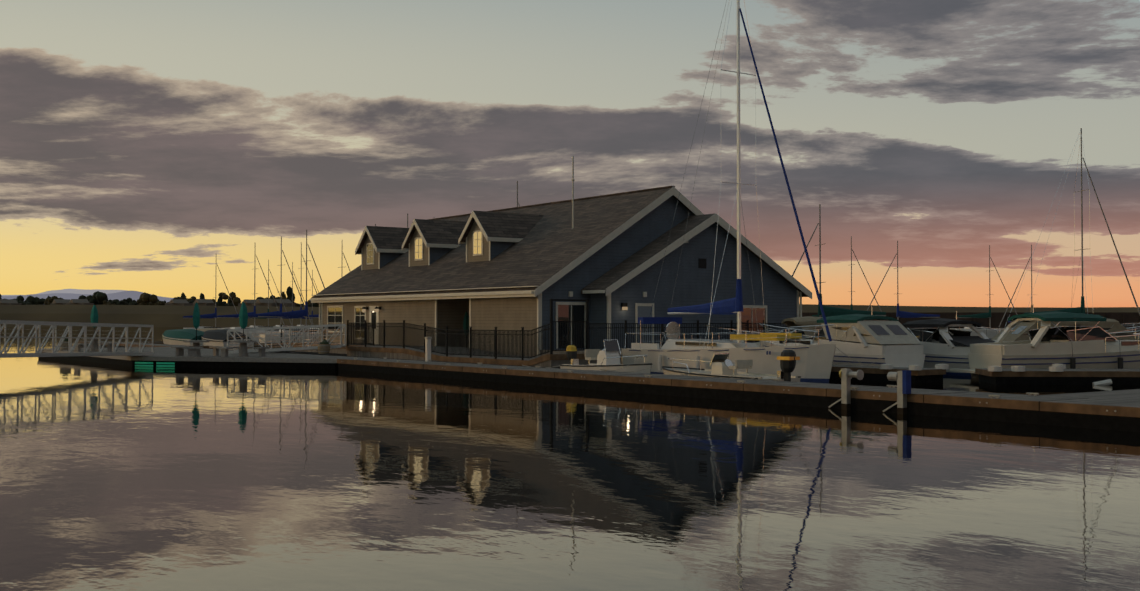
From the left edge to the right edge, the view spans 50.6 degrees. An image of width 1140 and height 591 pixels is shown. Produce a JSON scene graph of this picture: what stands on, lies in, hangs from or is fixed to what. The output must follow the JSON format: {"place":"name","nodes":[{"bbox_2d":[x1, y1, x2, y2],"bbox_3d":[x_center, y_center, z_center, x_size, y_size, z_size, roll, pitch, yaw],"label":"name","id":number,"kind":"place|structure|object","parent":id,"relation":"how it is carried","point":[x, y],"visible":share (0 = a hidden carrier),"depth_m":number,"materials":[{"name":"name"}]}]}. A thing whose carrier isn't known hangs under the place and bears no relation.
{"place":"outdoors","nodes":[
{"label":"outdoors","id":0,"kind":"place"},
{"bbox_2d":[1,289,173,302],"bbox_3d":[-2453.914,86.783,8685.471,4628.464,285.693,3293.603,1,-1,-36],"label":"mountains","id":1,"kind":"structure","parent":0,"point":[70,294],"depth_m":7463.10,"materials":[{"name":"stone"}]},
{"bbox_2d":[321,196,798,355],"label":"building walls","id":2,"kind":"structure","parent":0,"point":[695,280],"depth_m":61.24,"materials":[{"name":"blue wood"}]},
{"bbox_2d":[319,156,801,348],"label":"boathouse fittings","id":3,"kind":"object","parent":2,"relation":"attached to","point":[624,306],"visible":0.79,"depth_m":63.37,"materials":[{"name":"metal"}]},
{"bbox_2d":[310,186,811,302],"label":"roof","id":4,"kind":"structure","parent":2,"relation":"on","point":[549,247],"depth_m":64.50,"materials":[{"name":"grey"}]},
{"bbox_2d":[361,221,515,269],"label":"dormers","id":5,"kind":"object","parent":4,"relation":"on","point":[479,247],"visible":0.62,"depth_m":71.10,"materials":[{"name":"grey wood"}]},
{"bbox_2d":[0,327,1139,590],"bbox_3d":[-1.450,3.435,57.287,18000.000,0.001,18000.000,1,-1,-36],"label":"water","id":6,"kind":"structure","parent":0,"point":[116,477],"depth_m":16.13,"materials":[{"name":"grey liquid"}]},
{"bbox_2d":[74,341,285,348],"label":"dock","id":7,"kind":"object","parent":6,"relation":"on","point":[162,344],"visible":0.23,"depth_m":88.31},
{"bbox_2d":[162,329,204,345],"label":"boat","id":8,"kind":"object","parent":6,"relation":"on","point":[175,337],"visible":0.35,"depth_m":87.24,"materials":[{"name":"green fabric"}]},
{"bbox_2d":[37,347,363,369],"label":"dock platform","id":9,"kind":"structure","parent":6,"relation":"on","point":[163,357],"depth_m":57.97,"materials":[{"name":"concrete"}]},
{"bbox_2d":[60,338,67,349],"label":"barrel planter","id":10,"kind":"object","parent":9,"relation":"on","point":[65,342],"visible":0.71,"depth_m":72.30,"materials":[{"name":"brown wood"}]},
{"bbox_2d":[0,320,153,357],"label":"gangway","id":11,"kind":"object","parent":9,"relation":"on","point":[54,353],"visible":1,"depth_m":52.79,"materials":[{"name":"white paint"}]},
{"bbox_2d":[72,305,116,351],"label":"picnic table","id":12,"kind":"object","parent":9,"relation":"on","point":[94,319],"visible":0.79,"depth_m":68.31,"materials":[{"name":"concrete"}]},
{"bbox_2d":[171,302,221,356],"bbox_3d":[-18.322,1.647,59.111,2.501,2.650,2.195,0,-1,-9],"label":"picnic table","id":13,"kind":"object","parent":9,"relation":"on","point":[194,351],"visible":0.98,"depth_m":59.08,"materials":[{"name":"concrete"}]},
{"bbox_2d":[217,302,269,356],"bbox_3d":[-15.960,1.638,58.664,2.501,2.650,2.195,-1,-2,43],"label":"picnic table","id":14,"kind":"object","parent":9,"relation":"on","point":[243,321],"visible":1,"depth_m":58.55,"materials":[{"name":"concrete"}]},
{"bbox_2d":[227,324,345,352],"bbox_3d":[-15.205,2.319,64.833,6.105,1.600,1.384,0,-1,0],"label":"gangway","id":15,"kind":"object","parent":9,"relation":"on","point":[285,348],"visible":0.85,"depth_m":64.17,"materials":[{"name":"white paint"}]},
{"bbox_2d":[318,340,329,353],"bbox_3d":[-13.014,2.700,63.755,0.660,0.734,0.660,1,-1,-36],"label":"trash can","id":16,"kind":"object","parent":9,"relation":"on","point":[323,346],"visible":1,"depth_m":63.51,"materials":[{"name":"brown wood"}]},
{"bbox_2d":[195,328,219,331],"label":"boat","id":17,"kind":"object","parent":6,"relation":"on","point":[204,329],"visible":0.08,"depth_m":97.84,"materials":[{"name":"beige fabric"}]},
{"bbox_2d":[183,265,237,328],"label":"sailboat","id":18,"kind":"object","parent":6,"relation":"on","point":[213,315],"visible":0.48,"depth_m":157.62,"materials":[{"name":"metal"}]},
{"bbox_2d":[201,329,251,349],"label":"boat","id":19,"kind":"object","parent":6,"relation":"on","point":[216,337],"visible":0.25,"depth_m":83.18,"materials":[{"name":"white fabric"}]},
{"bbox_2d":[217,256,284,332],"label":"sailboat","id":20,"kind":"object","parent":6,"relation":"on","point":[229,316],"visible":0.19,"depth_m":136.12,"materials":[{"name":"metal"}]},
{"bbox_2d":[246,260,291,327],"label":"sailboat","id":21,"kind":"object","parent":6,"relation":"on","point":[268,299],"visible":0.17,"depth_m":174.79,"materials":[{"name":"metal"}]},
{"bbox_2d":[238,236,312,341],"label":"sailboat","id":22,"kind":"object","parent":6,"relation":"on","point":[257,331],"visible":0.25,"depth_m":118.75,"materials":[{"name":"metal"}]},
{"bbox_2d":[266,262,313,326],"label":"sailboat","id":23,"kind":"object","parent":6,"relation":"on","point":[292,302],"visible":0.15,"depth_m":192.83,"materials":[{"name":"metal"}]},
{"bbox_2d":[258,230,324,342],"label":"sailboat","id":24,"kind":"object","parent":6,"relation":"on","point":[300,313],"visible":0.46,"depth_m":102.55,"materials":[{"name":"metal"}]},
{"bbox_2d":[279,242,317,328],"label":"sailboat","id":25,"kind":"object","parent":6,"relation":"on","point":[301,279],"visible":0.21,"depth_m":151.31,"materials":[{"name":"metal"}]},
{"bbox_2d":[293,270,318,325],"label":"sailboat","id":26,"kind":"object","parent":6,"relation":"on","point":[312,303],"visible":0.1,"depth_m":210.83,"materials":[{"name":"metal"}]},
{"bbox_2d":[305,253,350,331],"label":"sailboat","id":27,"kind":"object","parent":6,"relation":"on","point":[313,316],"visible":0.06,"depth_m":129.86,"materials":[{"name":"metal"}]},
{"bbox_2d":[274,342,622,367],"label":"deck","id":28,"kind":"structure","parent":6,"relation":"on","point":[555,358],"depth_m":58.75,"materials":[{"name":"wood"}]},
{"bbox_2d":[463,311,468,334],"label":"porch umbrellas","id":29,"kind":"object","parent":28,"relation":"on","point":[466,323],"visible":0.27,"depth_m":65.20,"materials":[{"name":"green fabric"}]},
{"bbox_2d":[347,299,786,359],"bbox_3d":[1.933,1.719,63.866,20.745,2.600,19.440,1,-1,-36],"label":"fence","id":30,"kind":"object","parent":28,"relation":"on","point":[405,335],"visible":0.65,"depth_m":54.70,"materials":[{"name":"black metal"}]},
{"bbox_2d":[280,325,930,347],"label":"boat","id":31,"kind":"object","parent":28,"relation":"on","point":[298,329],"visible":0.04,"depth_m":76.70,"materials":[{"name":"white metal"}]},
{"bbox_2d":[517,181,519,206],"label":"sailboat","id":32,"kind":"object","parent":6,"relation":"on","point":[517,195],"visible":0.02,"depth_m":89.02,"materials":[{"name":"metal"}]},
{"bbox_2d":[560,339,651,373],"bbox_3d":[1.427,2.517,45.520,1.850,1.715,5.055,1,-1,-37],"label":"skiff","id":33,"kind":"object","parent":6,"relation":"on","point":[607,357],"visible":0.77,"depth_m":45.30,"materials":[{"name":"white plastic"}]},
{"bbox_2d":[621,0,835,381],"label":"sailboat","id":34,"kind":"object","parent":6,"relation":"on","point":[814,363],"visible":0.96,"depth_m":47.65,"materials":[{"name":"plastic"}]},
{"bbox_2d":[662,350,800,381],"bbox_3d":[5.205,2.525,40.659,2.149,1.500,6.600,1,-1,-35],"label":"motorboat","id":35,"kind":"object","parent":6,"relation":"on","point":[723,366],"visible":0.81,"depth_m":40.04,"materials":[{"name":"white plastic"}]},
{"bbox_2d":[337,337,1139,431],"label":"dock","id":36,"kind":"object","parent":6,"relation":"on","point":[1117,410],"visible":0.98,"depth_m":30.98,"materials":[{"name":"brown wood"}]},
{"bbox_2d":[354,342,1038,397],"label":"mooring lines and cleats","id":37,"kind":"object","parent":36,"relation":"on","point":[857,388],"visible":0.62,"depth_m":39.35,"materials":[{"name":"fabric"}]},
{"bbox_2d":[706,316,822,346],"bbox_3d":[10.211,2.423,56.701,8.132,2.900,2.379,0,-1,-8],"label":"cruiser","id":38,"kind":"object","parent":6,"relation":"on","point":[795,322],"visible":0.15,"depth_m":55.84,"materials":[{"name":"grey plastic"}]},
{"bbox_2d":[792,204,885,316],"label":"sailboat","id":39,"kind":"object","parent":6,"relation":"on","point":[832,311],"visible":0.23,"depth_m":75.72,"materials":[{"name":"metal"}]},
{"bbox_2d":[760,310,924,367],"bbox_3d":[11.126,2.110,50.655,2.895,3.280,8.932,1,-1,-36],"label":"motorboat","id":40,"kind":"object","parent":6,"relation":"on","point":[866,339],"visible":0.62,"depth_m":48.30,"materials":[{"name":"grey plastic"}]},
{"bbox_2d":[812,236,881,316],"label":"sailboat","id":41,"kind":"object","parent":6,"relation":"on","point":[851,291],"visible":0.1,"depth_m":126.09,"materials":[{"name":"metal"}]},
{"bbox_2d":[830,364,948,382],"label":"dock pier","id":42,"kind":"structure","parent":6,"relation":"on","point":[919,374],"depth_m":44.16,"materials":[{"name":"wood"}]},
{"bbox_2d":[867,241,939,320],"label":"sailboat","id":43,"kind":"object","parent":6,"relation":"on","point":[901,314],"visible":0.31,"depth_m":117.88,"materials":[{"name":"metal"}]},
{"bbox_2d":[902,311,994,375],"bbox_3d":[14.991,2.226,51.962,2.894,3.100,8.932,1,-1,-36],"label":"cruiser","id":44,"kind":"object","parent":6,"relation":"on","point":[942,343],"visible":0.35,"depth_m":49.80,"materials":[{"name":"grey plastic"}]},
{"bbox_2d":[799,312,1139,332],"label":"breakwater wall","id":45,"kind":"structure","parent":6,"relation":"in","point":[1123,318],"depth_m":178.31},
{"bbox_2d":[950,245,1017,339],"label":"sailboat","id":46,"kind":"object","parent":6,"relation":"on","point":[990,334],"visible":0.4,"depth_m":140.91,"materials":[{"name":"metal"}]},
{"bbox_2d":[998,245,1033,332],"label":"sailboat","id":47,"kind":"object","parent":6,"relation":"on","point":[1031,270],"visible":0.21,"depth_m":132.06,"materials":[{"name":"metal"}]},
{"bbox_2d":[950,304,1139,377],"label":"motorboat","id":48,"kind":"object","parent":6,"relation":"on","point":[1046,346],"visible":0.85,"depth_m":45.61,"materials":[{"name":"grey plastic"}]},
{"bbox_2d":[975,364,1139,384],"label":"dock pier","id":49,"kind":"structure","parent":6,"relation":"on","point":[1057,374],"depth_m":42.20,"materials":[{"name":"wood"}]},
{"bbox_2d":[977,318,1139,340],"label":"cruiser","id":50,"kind":"object","parent":6,"relation":"on","point":[1110,325],"visible":0.15,"depth_m":56.43,"materials":[{"name":"grey plastic"}]},
{"bbox_2d":[991,321,1139,341],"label":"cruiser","id":51,"kind":"object","parent":6,"relation":"on","point":[1019,333],"visible":0.15,"depth_m":55.54,"materials":[{"name":"grey plastic"}]},
{"bbox_2d":[996,128,1139,337],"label":"sailboat","id":52,"kind":"object","parent":6,"relation":"on","point":[1081,309],"visible":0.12,"depth_m":83.31,"materials":[{"name":"metal"}]},
{"bbox_2d":[0,304,1139,326],"bbox_3d":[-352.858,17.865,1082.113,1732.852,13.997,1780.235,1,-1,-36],"label":"embankment ground","id":53,"kind":"structure","parent":0,"point":[163,315],"depth_m":392.75,"materials":[{"name":"green plant"}]},
{"bbox_2d":[0,286,318,306],"bbox_3d":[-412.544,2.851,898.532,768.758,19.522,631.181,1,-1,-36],"label":"treeline","id":54,"kind":"object","parent":53,"relation":"on","point":[98,298],"visible":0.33,"depth_m":833.31,"materials":[{"name":"green plant"}]},
{"bbox_2d":[0,0,1139,307],"label":"sky","id":55,"kind":"structure","parent":0,"point":[147,146],"materials":[{"name":"grey"}]}
]}

